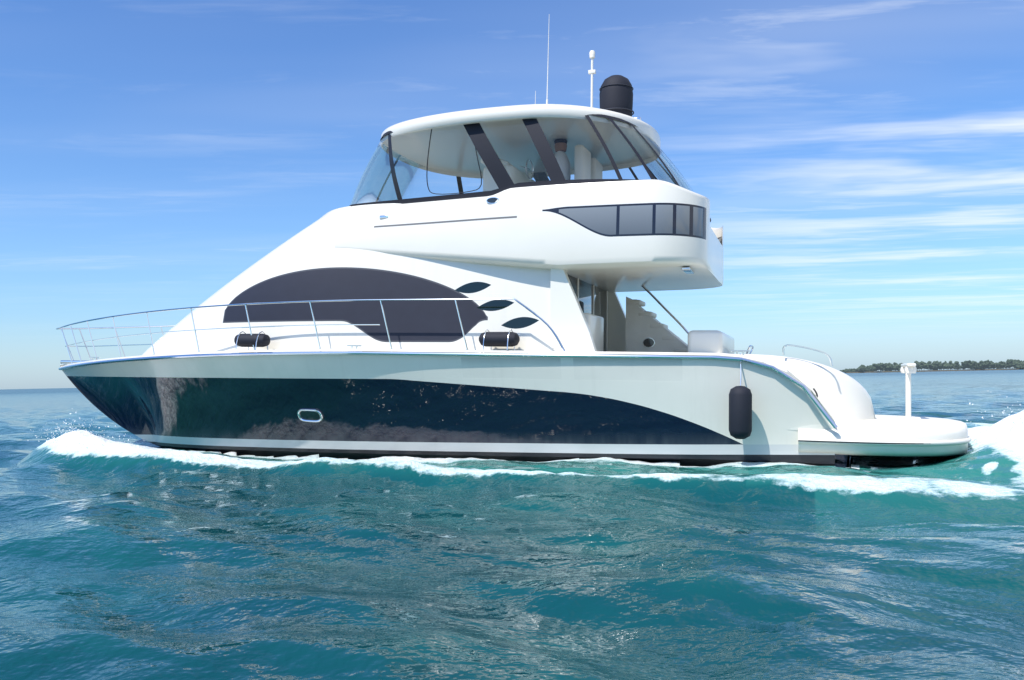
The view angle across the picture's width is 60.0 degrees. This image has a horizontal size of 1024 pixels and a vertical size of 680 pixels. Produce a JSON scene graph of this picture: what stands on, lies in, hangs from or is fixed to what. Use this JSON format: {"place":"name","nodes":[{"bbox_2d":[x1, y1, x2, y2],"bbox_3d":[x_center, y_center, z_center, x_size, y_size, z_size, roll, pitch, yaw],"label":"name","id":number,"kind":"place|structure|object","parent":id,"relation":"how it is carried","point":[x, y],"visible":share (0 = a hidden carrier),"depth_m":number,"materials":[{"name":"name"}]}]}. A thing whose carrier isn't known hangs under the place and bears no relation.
{"place":"outdoors","nodes":[
{"label":"outdoors","id":0,"kind":"place"},
{"bbox_2d":[0,368,1023,679],"bbox_3d":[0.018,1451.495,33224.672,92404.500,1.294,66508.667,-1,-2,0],"label":"sea water","id":1,"kind":"structure","parent":0,"point":[132,558],"depth_m":5.90,"materials":[{"name":"teal liquid"}]},
{"bbox_2d":[56,30,971,466],"bbox_3d":[-1.310,-1.406,15.340,16.478,7.503,4.934,0,-2,18],"label":"motor yacht","id":2,"kind":"object","parent":1,"relation":"on","point":[378,316],"visible":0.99,"depth_m":13.26,"materials":[{"name":"paint"}]},
{"bbox_2d":[0,0,1023,388],"label":"sky","id":3,"kind":"structure","parent":0,"point":[859,163],"materials":[{"name":"blue"}]},
{"bbox_2d":[846,368,1023,372],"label":"beach","id":4,"kind":"structure","parent":0,"point":[938,370],"depth_m":726.35,"materials":[{"name":"yellow"}]},
{"bbox_2d":[840,359,1023,372],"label":"distant trees","id":5,"kind":"object","parent":4,"relation":"on","point":[969,364],"visible":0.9,"depth_m":739.63,"materials":[{"name":"green plant"}]}
]}

